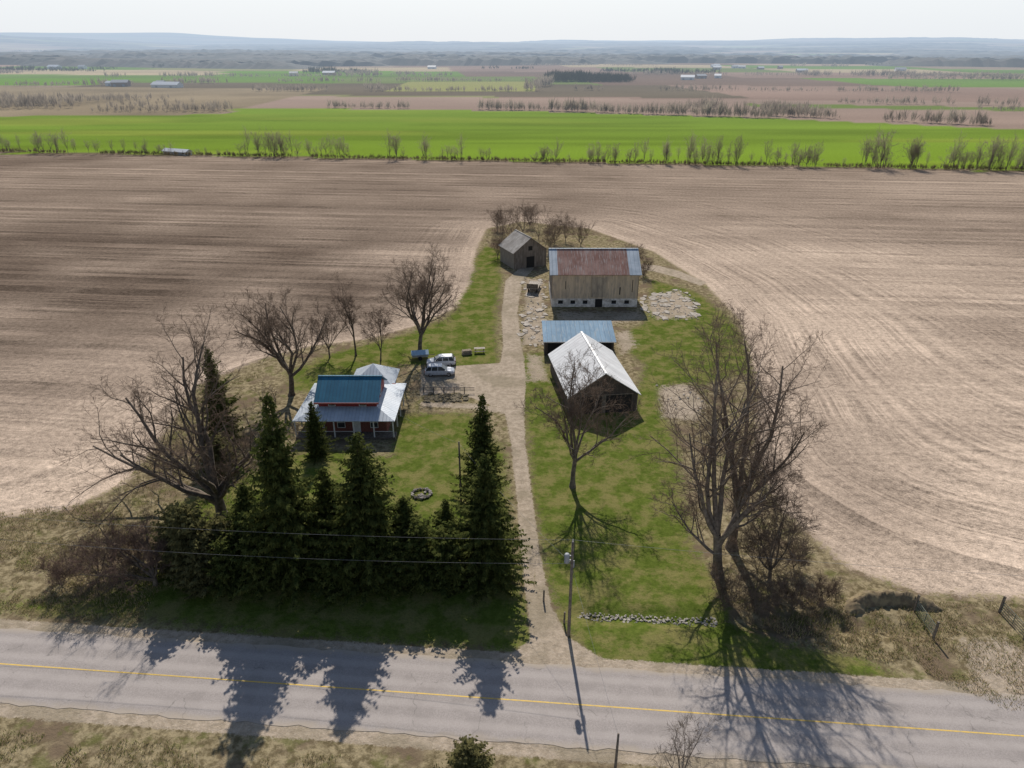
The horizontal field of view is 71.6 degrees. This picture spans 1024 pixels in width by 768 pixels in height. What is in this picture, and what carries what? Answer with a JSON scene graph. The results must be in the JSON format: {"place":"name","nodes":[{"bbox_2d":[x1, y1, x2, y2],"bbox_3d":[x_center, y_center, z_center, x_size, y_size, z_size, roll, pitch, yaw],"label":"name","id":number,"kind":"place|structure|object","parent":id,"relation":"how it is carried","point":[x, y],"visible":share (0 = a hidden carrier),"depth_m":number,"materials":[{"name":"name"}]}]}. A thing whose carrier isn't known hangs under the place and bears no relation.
{"place":"outdoors","nodes":[
{"label":"outdoors","id":0,"kind":"place"},
{"bbox_2d":[0,32,1023,767],"bbox_3d":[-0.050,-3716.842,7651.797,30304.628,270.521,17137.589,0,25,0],"label":"ground","id":1,"kind":"structure","parent":0,"point":[902,288],"depth_m":124.27,"materials":[{"name":"soil"}]},
{"bbox_2d":[46,65,61,68],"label":"distant barn","id":2,"kind":"structure","parent":1,"relation":"on","point":[55,66],"depth_m":1548.29,"materials":[{"name":"metal"}]},
{"bbox_2d":[32,554,82,591],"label":"bare shrub","id":3,"kind":"object","parent":1,"relation":"on","point":[62,573],"visible":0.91,"depth_m":66.30,"materials":[{"name":"brown plant"}]},
{"bbox_2d":[0,502,166,622],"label":"roadside weeds","id":4,"kind":"object","parent":1,"relation":"on","point":[33,554],"visible":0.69,"depth_m":69.55,"materials":[{"name":"beige plant"}]},
{"bbox_2d":[53,524,129,592],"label":"bare shrub","id":5,"kind":"object","parent":1,"relation":"on","point":[82,551],"visible":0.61,"depth_m":66.38,"materials":[{"name":"brown plant"}]},
{"bbox_2d":[60,499,172,601],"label":"bare shrub","id":6,"kind":"object","parent":1,"relation":"on","point":[152,572],"visible":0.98,"depth_m":65.68,"materials":[{"name":"brown plant"}]},
{"bbox_2d":[110,80,130,86],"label":"distant barn","id":7,"kind":"structure","parent":1,"relation":"on","point":[120,83],"depth_m":903.50,"materials":[{"name":"grey metal"}]},
{"bbox_2d":[112,520,156,574],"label":"bare shrub","id":8,"kind":"object","parent":1,"relation":"on","point":[128,541],"visible":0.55,"depth_m":69.12,"materials":[{"name":"brown plant"}]},
{"bbox_2d":[146,502,178,578],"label":"cedar tree","id":9,"kind":"object","parent":1,"relation":"on","point":[161,526],"visible":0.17,"depth_m":66.50,"materials":[{"name":"green plant"}]},
{"bbox_2d":[150,81,183,87],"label":"distant livestock barn","id":10,"kind":"structure","parent":1,"relation":"on","point":[156,84],"depth_m":881.22,"materials":[{"name":"metal"}]},
{"bbox_2d":[80,373,266,545],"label":"undergrowth","id":11,"kind":"object","parent":1,"relation":"on","point":[147,465],"visible":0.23,"depth_m":81.74,"materials":[{"name":"brown plant"}]},
{"bbox_2d":[42,299,306,528],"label":"maple tree","id":12,"kind":"object","parent":1,"relation":"on","point":[213,488],"visible":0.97,"depth_m":73.47,"materials":[{"name":"brown plant"}]},
{"bbox_2d":[162,148,192,155],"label":"distant shed","id":13,"kind":"structure","parent":1,"relation":"on","point":[179,151],"depth_m":333.38,"materials":[{"name":"metal"}]},
{"bbox_2d":[155,497,215,593],"bbox_3d":[-29.879,14.808,66.511,6.529,9.885,7.219,13,28,26],"label":"cedar tree","id":14,"kind":"object","parent":1,"relation":"on","point":[181,517],"visible":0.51,"depth_m":64.70,"materials":[{"name":"green plant"}]},
{"bbox_2d":[171,534,217,599],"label":"cedar tree","id":15,"kind":"object","parent":1,"relation":"on","point":[199,579],"visible":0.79,"depth_m":64.63,"materials":[{"name":"green plant"}]},
{"bbox_2d":[195,431,240,479],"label":"cedar tree","id":16,"kind":"object","parent":1,"relation":"on","point":[216,448],"visible":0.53,"depth_m":82.98,"materials":[{"name":"green plant"}]},
{"bbox_2d":[201,512,243,585],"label":"cedar tree","id":17,"kind":"object","parent":1,"relation":"on","point":[215,526],"visible":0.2,"depth_m":65.55,"materials":[{"name":"green plant"}]},
{"bbox_2d":[201,532,244,600],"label":"cedar tree","id":18,"kind":"object","parent":1,"relation":"on","point":[226,586],"visible":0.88,"depth_m":64.25,"materials":[{"name":"green plant"}]},
{"bbox_2d":[198,346,249,449],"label":"spruce tree","id":19,"kind":"object","parent":1,"relation":"on","point":[220,407],"visible":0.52,"depth_m":88.01,"materials":[{"name":"green plant"}]},
{"bbox_2d":[219,481,266,591],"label":"spruce tree","id":20,"kind":"object","parent":1,"relation":"on","point":[243,495],"visible":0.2,"depth_m":65.20,"materials":[{"name":"green plant"}]},
{"bbox_2d":[0,728,505,767],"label":"verge grass","id":21,"kind":"structure","parent":1,"relation":"on","point":[112,746],"depth_m":50.98,"materials":[{"name":"plant"}]},
{"bbox_2d":[229,508,286,600],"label":"cedar tree","id":22,"kind":"object","parent":1,"relation":"on","point":[252,565],"visible":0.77,"depth_m":63.88,"materials":[{"name":"green plant"}]},
{"bbox_2d":[210,284,342,396],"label":"maple tree","id":23,"kind":"object","parent":1,"relation":"on","point":[269,325],"visible":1,"depth_m":98.31,"materials":[{"name":"brown plant"}]},
{"bbox_2d":[235,392,343,611],"bbox_3d":[-20.643,10.565,63.489,10.205,21.363,11.876,-22,33,-39],"label":"spruce tree","id":24,"kind":"object","parent":1,"relation":"on","point":[288,510],"visible":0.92,"depth_m":62.96,"materials":[{"name":"green plant"}]},
{"bbox_2d":[300,401,340,465],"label":"spruce tree","id":25,"kind":"object","parent":1,"relation":"on","point":[317,446],"visible":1,"depth_m":86.53,"materials":[{"name":"green plant"}]},
{"bbox_2d":[295,468,363,587],"bbox_3d":[-17.237,13.024,66.962,9.200,12.334,8.789,6,26,13],"label":"spruce tree","id":26,"kind":"object","parent":1,"relation":"on","point":[326,483],"visible":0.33,"depth_m":64.97,"materials":[{"name":"green plant"}]},
{"bbox_2d":[307,312,351,357],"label":"young tree","id":27,"kind":"object","parent":1,"relation":"on","point":[328,329],"visible":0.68,"depth_m":114.12,"materials":[{"name":"brown plant"}]},
{"bbox_2d":[322,71,336,74],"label":"distant barn","id":28,"kind":"structure","parent":1,"relation":"on","point":[327,72],"depth_m":1278.88,"materials":[{"name":"metal"}]},
{"bbox_2d":[297,533,362,603],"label":"cedar tree","id":29,"kind":"object","parent":1,"relation":"on","point":[323,563],"visible":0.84,"depth_m":64.13,"materials":[{"name":"green plant"}]},
{"bbox_2d":[324,272,364,355],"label":"poplar tree","id":30,"kind":"object","parent":1,"relation":"on","point":[344,303],"visible":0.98,"depth_m":113.21,"materials":[{"name":"brown plant"}]},
{"bbox_2d":[292,364,406,442],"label":"farmhouse","id":31,"kind":"object","parent":1,"relation":"on","point":[361,399],"visible":0.89,"depth_m":92.75,"materials":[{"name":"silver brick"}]},
{"bbox_2d":[354,422,360,431],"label":"front door","id":32,"kind":"structure","parent":31,"relation":"in","point":[357,427],"depth_m":92.93,"materials":[{"name":"white paint"}]},
{"bbox_2d":[343,305,395,360],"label":"young tree","id":33,"kind":"object","parent":1,"relation":"on","point":[380,327],"visible":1,"depth_m":112.98,"materials":[{"name":"brown plant"}]},
{"bbox_2d":[308,431,434,614],"bbox_3d":[-13.614,11.685,64.978,12.021,16.946,11.484,-8,27,-17],"label":"spruce tree","id":34,"kind":"object","parent":1,"relation":"on","point":[365,519],"visible":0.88,"depth_m":63.43,"materials":[{"name":"green plant"}]},
{"bbox_2d":[352,530,417,596],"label":"cedar tree","id":35,"kind":"object","parent":1,"relation":"on","point":[389,571],"visible":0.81,"depth_m":64.45,"materials":[{"name":"green plant"}]},
{"bbox_2d":[389,495,431,598],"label":"spruce tree","id":36,"kind":"object","parent":1,"relation":"on","point":[404,511],"visible":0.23,"depth_m":65.23,"materials":[{"name":"green plant"}]},
{"bbox_2d":[376,242,462,349],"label":"maple tree","id":37,"kind":"object","parent":1,"relation":"on","point":[428,295],"visible":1,"depth_m":112.64,"materials":[{"name":"brown plant"}]},
{"bbox_2d":[387,511,454,594],"bbox_3d":[-8.766,15.574,65.774,5.781,8.183,7.065,-10,27,-20],"label":"cedar tree","id":38,"kind":"object","parent":1,"relation":"on","point":[416,547],"visible":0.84,"depth_m":64.58,"materials":[{"name":"green plant"}]},
{"bbox_2d":[410,487,432,499],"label":"fire pit ring","id":39,"kind":"object","parent":1,"relation":"on","point":[422,496],"visible":0.97,"depth_m":80.55,"materials":[{"name":"stone"}]},
{"bbox_2d":[411,349,434,360],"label":"utility trailer","id":40,"kind":"object","parent":1,"relation":"on","point":[420,354],"visible":1,"depth_m":115.07,"materials":[{"name":"metal"}]},
{"bbox_2d":[424,363,454,376],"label":"suv","id":41,"kind":"object","parent":1,"relation":"on","point":[431,369],"visible":1,"depth_m":109.26,"materials":[{"name":"paint"}]},
{"bbox_2d":[426,353,455,366],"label":"suv","id":42,"kind":"object","parent":1,"relation":"on","point":[449,359],"visible":0.85,"depth_m":112.61,"materials":[{"name":"paint"}]},
{"bbox_2d":[423,392,468,402],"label":"garden bed","id":43,"kind":"object","parent":1,"relation":"on","point":[456,397],"visible":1,"depth_m":102.72,"materials":[{"name":"soil"}]},
{"bbox_2d":[421,523,473,597],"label":"cedar tree","id":44,"kind":"object","parent":1,"relation":"on","point":[444,551],"visible":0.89,"depth_m":64.53,"materials":[{"name":"green plant"}]},
{"bbox_2d":[423,387,473,392],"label":"rail fence","id":45,"kind":"object","parent":1,"relation":"on","point":[447,387],"visible":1,"depth_m":104.18,"materials":[{"name":"brown wood"}]},
{"bbox_2d":[430,499,468,591],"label":"spruce tree","id":46,"kind":"object","parent":1,"relation":"on","point":[445,514],"visible":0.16,"depth_m":66.60,"materials":[{"name":"green plant"}]},
{"bbox_2d":[458,442,461,501],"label":"utility pole","id":47,"kind":"object","parent":1,"relation":"on","point":[459,468],"visible":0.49,"depth_m":77.55,"materials":[{"name":"brown wood"}]},
{"bbox_2d":[462,349,471,354],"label":"firewood stack","id":48,"kind":"object","parent":1,"relation":"on","point":[466,351],"visible":1,"depth_m":117.19,"materials":[{"name":"brown wood"}]},
{"bbox_2d":[445,734,495,767],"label":"cedar tree","id":49,"kind":"object","parent":1,"relation":"on","point":[466,753],"visible":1,"depth_m":47.64,"materials":[{"name":"green plant"}]},
{"bbox_2d":[447,394,514,514],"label":"spruce tree","id":50,"kind":"object","parent":1,"relation":"on","point":[481,441],"visible":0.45,"depth_m":75.58,"materials":[{"name":"green plant"}]},
{"bbox_2d":[439,450,536,605],"bbox_3d":[-2.055,12.460,65.417,9.291,15.003,9.565,5,26,10],"label":"spruce tree","id":51,"kind":"object","parent":1,"relation":"on","point":[489,535],"visible":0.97,"depth_m":64.41,"materials":[{"name":"green plant"}]},
{"bbox_2d":[481,205,505,227],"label":"bare tree","id":52,"kind":"object","parent":1,"relation":"on","point":[494,217],"visible":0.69,"depth_m":195.21,"materials":[{"name":"brown plant"}]},
{"bbox_2d":[486,232,506,257],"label":"bare tree","id":53,"kind":"object","parent":1,"relation":"on","point":[497,243],"visible":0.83,"depth_m":169.47,"materials":[{"name":"brown plant"}]},
{"bbox_2d":[490,202,519,237],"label":"bare tree","id":54,"kind":"object","parent":1,"relation":"on","point":[503,225],"visible":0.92,"depth_m":187.94,"materials":[{"name":"brown plant"}]},
{"bbox_2d":[492,216,522,239],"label":"bare tree","id":55,"kind":"object","parent":1,"relation":"on","point":[512,229],"visible":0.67,"depth_m":176.61,"materials":[{"name":"brown plant"}]},
{"bbox_2d":[0,35,1023,68],"bbox_3d":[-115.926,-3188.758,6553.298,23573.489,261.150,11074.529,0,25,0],"label":"remote woodland","id":56,"kind":"object","parent":1,"relation":"on","point":[304,54],"visible":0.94,"depth_m":2750.49,"materials":[{"name":"grey plant"}]},
{"bbox_2d":[0,37,1023,124],"bbox_3d":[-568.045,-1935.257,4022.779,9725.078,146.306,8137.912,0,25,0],"label":"distant bare woods","id":57,"kind":"object","parent":1,"relation":"on","point":[709,107],"visible":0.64,"depth_m":610.88,"materials":[{"name":"brown plant"}]},
{"bbox_2d":[0,125,1023,170],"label":"hedgerow trees","id":58,"kind":"object","parent":1,"relation":"on","point":[885,155],"visible":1,"depth_m":302.98,"materials":[{"name":"brown plant"}]},
{"bbox_2d":[0,147,1023,170],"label":"hedgerow brush","id":59,"kind":"object","parent":1,"relation":"on","point":[981,167],"visible":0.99,"depth_m":314.17,"materials":[{"name":"brown plant"}]},
{"bbox_2d":[0,37,1023,81],"bbox_3d":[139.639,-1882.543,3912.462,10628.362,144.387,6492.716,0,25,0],"label":"distant evergreen woods","id":60,"kind":"object","parent":1,"relation":"on","point":[566,76],"visible":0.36,"depth_m":1291.90,"materials":[{"name":"green plant"}]},
{"bbox_2d":[500,200,539,231],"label":"bare tree","id":61,"kind":"object","parent":1,"relation":"on","point":[518,208],"visible":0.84,"depth_m":190.20,"materials":[{"name":"brown plant"}]},
{"bbox_2d":[498,229,547,269],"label":"log outbuilding","id":62,"kind":"structure","parent":1,"relation":"on","point":[519,250],"depth_m":163.00,"materials":[{"name":"grey wood"}]},
{"bbox_2d":[521,204,541,226],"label":"bare tree","id":63,"kind":"object","parent":1,"relation":"on","point":[530,212],"visible":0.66,"depth_m":197.65,"materials":[{"name":"brown plant"}]},
{"bbox_2d":[516,279,547,346],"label":"concrete rubble","id":64,"kind":"object","parent":1,"relation":"on","point":[526,323],"visible":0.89,"depth_m":133.30,"materials":[{"name":"concrete"}]},
{"bbox_2d":[527,281,540,291],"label":"hay wagon","id":65,"kind":"object","parent":1,"relation":"on","point":[534,285],"visible":1,"depth_m":146.26,"materials":[{"name":"wood"}]},
{"bbox_2d":[520,207,560,239],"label":"bare tree","id":66,"kind":"object","parent":1,"relation":"on","point":[531,219],"visible":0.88,"depth_m":186.28,"materials":[{"name":"brown plant"}]},
{"bbox_2d":[538,223,569,247],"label":"bare tree","id":67,"kind":"object","parent":1,"relation":"on","point":[549,235],"visible":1,"depth_m":172.94,"materials":[{"name":"brown plant"}]},
{"bbox_2d":[540,216,567,241],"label":"bare tree","id":68,"kind":"object","parent":1,"relation":"on","point":[556,224],"visible":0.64,"depth_m":180.68,"materials":[{"name":"brown plant"}]},
{"bbox_2d":[555,211,577,240],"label":"bare tree","id":69,"kind":"object","parent":1,"relation":"on","point":[567,223],"visible":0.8,"depth_m":183.46,"materials":[{"name":"brown plant"}]},
{"bbox_2d":[564,540,573,635],"bbox_3d":[4.680,17.229,59.325,0.840,10.580,0.429,0,25,0],"label":"utility pole","id":70,"kind":"object","parent":1,"relation":"on","point":[567,559],"visible":1,"depth_m":58.72,"materials":[{"name":"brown wood"}]},
{"bbox_2d":[2,516,541,539],"bbox_3d":[-28.550,11.730,59.924,67.151,1.019,0.019,2,25,4],"label":"power line","id":71,"kind":"object","parent":70,"relation":"attached to","point":[292,533],"visible":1,"depth_m":59.28,"materials":[{"name":"metal"}]},
{"bbox_2d":[0,539,570,563],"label":"power line","id":72,"kind":"object","parent":70,"relation":"attached to","point":[334,559],"visible":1,"depth_m":59.90,"materials":[{"name":"metal"}]},
{"bbox_2d":[578,540,1016,575],"bbox_3d":[39.950,14.348,54.413,70.392,1.019,0.019,2,25,5],"label":"power line","id":73,"kind":"object","parent":70,"relation":"attached to","point":[798,560],"visible":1,"depth_m":55.94,"materials":[{"name":"metal"}]},
{"bbox_2d":[511,342,643,488],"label":"ash tree","id":74,"kind":"object","parent":1,"relation":"on","point":[578,408],"visible":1,"depth_m":78.02,"materials":[{"name":"brown plant"}]},
{"bbox_2d":[542,321,615,354],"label":"machinery shed","id":75,"kind":"structure","parent":1,"relation":"on","point":[556,334],"depth_m":118.19,"materials":[{"name":"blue metal"}]},
{"bbox_2d":[565,218,595,245],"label":"bare tree","id":76,"kind":"object","parent":1,"relation":"on","point":[581,230],"visible":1,"depth_m":179.79,"materials":[{"name":"brown plant"}]},
{"bbox_2d":[548,331,640,413],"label":"drive shed","id":77,"kind":"structure","parent":1,"relation":"on","point":[605,357],"depth_m":100.69,"materials":[{"name":"white metal"}]},
{"bbox_2d":[576,394,631,413],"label":"front doorway","id":78,"kind":"structure","parent":77,"relation":"in","point":[627,399],"depth_m":98.21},
{"bbox_2d":[520,277,704,412],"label":"stone scatter","id":79,"kind":"object","parent":1,"relation":"on","point":[646,313],"visible":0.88,"depth_m":136.77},
{"bbox_2d":[614,733,619,767],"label":"wooden post","id":80,"kind":"object","parent":1,"relation":"on","point":[616,754],"visible":1,"depth_m":48.06,"materials":[{"name":"grey wood"}]},
{"bbox_2d":[625,242,646,259],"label":"bare tree","id":81,"kind":"object","parent":1,"relation":"on","point":[640,253],"visible":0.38,"depth_m":159.73,"materials":[{"name":"brown plant"}]},
{"bbox_2d":[577,612,716,626],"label":"ditch stones","id":82,"kind":"object","parent":1,"relation":"on","point":[641,620],"visible":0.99,"depth_m":63.58,"materials":[{"name":"stone"}]},
{"bbox_2d":[640,254,653,276],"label":"bare tree","id":83,"kind":"object","parent":1,"relation":"on","point":[643,266],"visible":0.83,"depth_m":155.71,"materials":[{"name":"brown plant"}]},
{"bbox_2d":[639,289,700,319],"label":"broken concrete yard","id":84,"kind":"structure","parent":1,"relation":"on","point":[653,296],"depth_m":140.04,"materials":[{"name":"concrete"}]},
{"bbox_2d":[652,703,723,767],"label":"bare shrub","id":85,"kind":"object","parent":1,"relation":"on","point":[688,756],"visible":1,"depth_m":48.91,"materials":[{"name":"brown plant"}]},
{"bbox_2d":[681,75,694,79],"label":"distant barn","id":86,"kind":"structure","parent":1,"relation":"on","point":[687,77],"depth_m":1079.76,"materials":[{"name":"metal"}]},
{"bbox_2d":[695,74,706,78],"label":"distant barn","id":87,"kind":"structure","parent":1,"relation":"on","point":[699,76],"depth_m":1125.71,"materials":[{"name":"grey metal"}]},
{"bbox_2d":[621,302,819,578],"bbox_3d":[18.731,6.337,61.945,17.814,28.023,14.935,0,25,0],"label":"elm tree","id":88,"kind":"object","parent":1,"relation":"on","point":[714,519],"visible":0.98,"depth_m":62.55,"materials":[{"name":"brown plant"}]},
{"bbox_2d":[703,557,753,608],"bbox_3d":[19.748,18.131,64.550,4.879,4.280,6.043,0,25,0],"label":"bare shrub","id":89,"kind":"object","parent":1,"relation":"on","point":[729,587],"visible":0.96,"depth_m":64.36,"materials":[{"name":"brown plant"}]},
{"bbox_2d":[666,299,842,551],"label":"elm tree","id":90,"kind":"object","parent":1,"relation":"on","point":[731,547],"visible":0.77,"depth_m":66.57,"materials":[{"name":"brown plant"}]},
{"bbox_2d":[722,520,801,581],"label":"bare shrub","id":91,"kind":"object","parent":1,"relation":"on","point":[748,552],"visible":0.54,"depth_m":68.14,"materials":[{"name":"brown plant"}]},
{"bbox_2d":[731,568,794,617],"bbox_3d":[21.991,18.473,62.904,6.177,5.315,6.002,15,29,28],"label":"bare shrub","id":92,"kind":"object","parent":1,"relation":"on","point":[774,594],"visible":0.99,"depth_m":62.74,"materials":[{"name":"brown plant"}]},
{"bbox_2d":[725,483,824,582],"bbox_3d":[23.601,13.759,65.044,8.219,11.801,11.325,4,26,9],"label":"elm tree","id":93,"kind":"object","parent":1,"relation":"on","point":[777,535],"visible":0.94,"depth_m":63.44,"materials":[{"name":"brown plant"}]},
{"bbox_2d":[772,531,813,577],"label":"bare shrub","id":94,"kind":"object","parent":1,"relation":"on","point":[800,545],"visible":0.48,"depth_m":68.23,"materials":[{"name":"brown plant"}]},
{"bbox_2d":[768,571,833,620],"bbox_3d":[25.814,18.905,63.709,5.681,3.939,5.119,13,28,25],"label":"bare shrub","id":95,"kind":"object","parent":1,"relation":"on","point":[794,596],"visible":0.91,"depth_m":63.47,"materials":[{"name":"brown plant"}]},
{"bbox_2d":[799,571,847,610],"bbox_3d":[28.305,18.716,64.629,5.123,3.364,3.874,0,25,0],"label":"bare shrub","id":96,"kind":"object","parent":1,"relation":"on","point":[835,589],"visible":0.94,"depth_m":64.45,"materials":[{"name":"brown plant"}]},
{"bbox_2d":[727,595,1023,709],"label":"roadside weeds","id":97,"kind":"object","parent":1,"relation":"on","point":[895,635],"visible":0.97,"depth_m":61.27,"materials":[{"name":"beige plant"}]},
{"bbox_2d":[843,589,943,615],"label":"earth berm","id":98,"kind":"structure","parent":1,"relation":"on","point":[858,603],"depth_m":64.56,"materials":[{"name":"green soil"}]},
{"bbox_2d":[894,67,906,70],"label":"distant barn","id":99,"kind":"structure","parent":1,"relation":"on","point":[901,68],"depth_m":1459.73,"materials":[{"name":"grey metal"}]},
{"bbox_2d":[913,594,939,638],"bbox_3d":[36.229,20.347,62.178,0.160,1.900,3.440,0,25,1],"label":"wire fence","id":100,"kind":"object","parent":1,"relation":"on","point":[936,626],"depth_m":62.22,"materials":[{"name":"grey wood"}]},
{"bbox_2d":[998,596,1023,640],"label":"wire fence","id":101,"kind":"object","parent":1,"relation":"on","point":[1002,605],"depth_m":62.67,"materials":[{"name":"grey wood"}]},
{"bbox_2d":[0,628,1023,767],"bbox_3d":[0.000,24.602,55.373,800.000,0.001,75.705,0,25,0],"label":"road","id":102,"kind":"structure","parent":0,"point":[822,744],"depth_m":55.22,"materials":[{"name":"grey asphalt"}]},
{"bbox_2d":[0,663,1023,736],"bbox_3d":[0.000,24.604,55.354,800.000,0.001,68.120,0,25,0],"label":"road centre line","id":103,"kind":"object","parent":102,"relation":"on","point":[521,700],"visible":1,"depth_m":55.30,"materials":[{"name":"yellow paint"}]},
{"bbox_2d":[0,0,1023,41],"label":"sky","id":104,"kind":"structure","parent":0,"point":[331,20],"materials":[{"name":"white"}]},
{"bbox_2d":[547,248,641,306],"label":"timber barn","id":105,"kind":"structure","parent":0,"point":[593,277],"depth_m":137.67,"materials":[{"name":"wood"}]},
{"bbox_2d":[591,278,606,296],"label":"hay door","id":106,"kind":"structure","parent":105,"relation":"in","point":[598,284],"depth_m":137.22,"materials":[{"name":"wood"}]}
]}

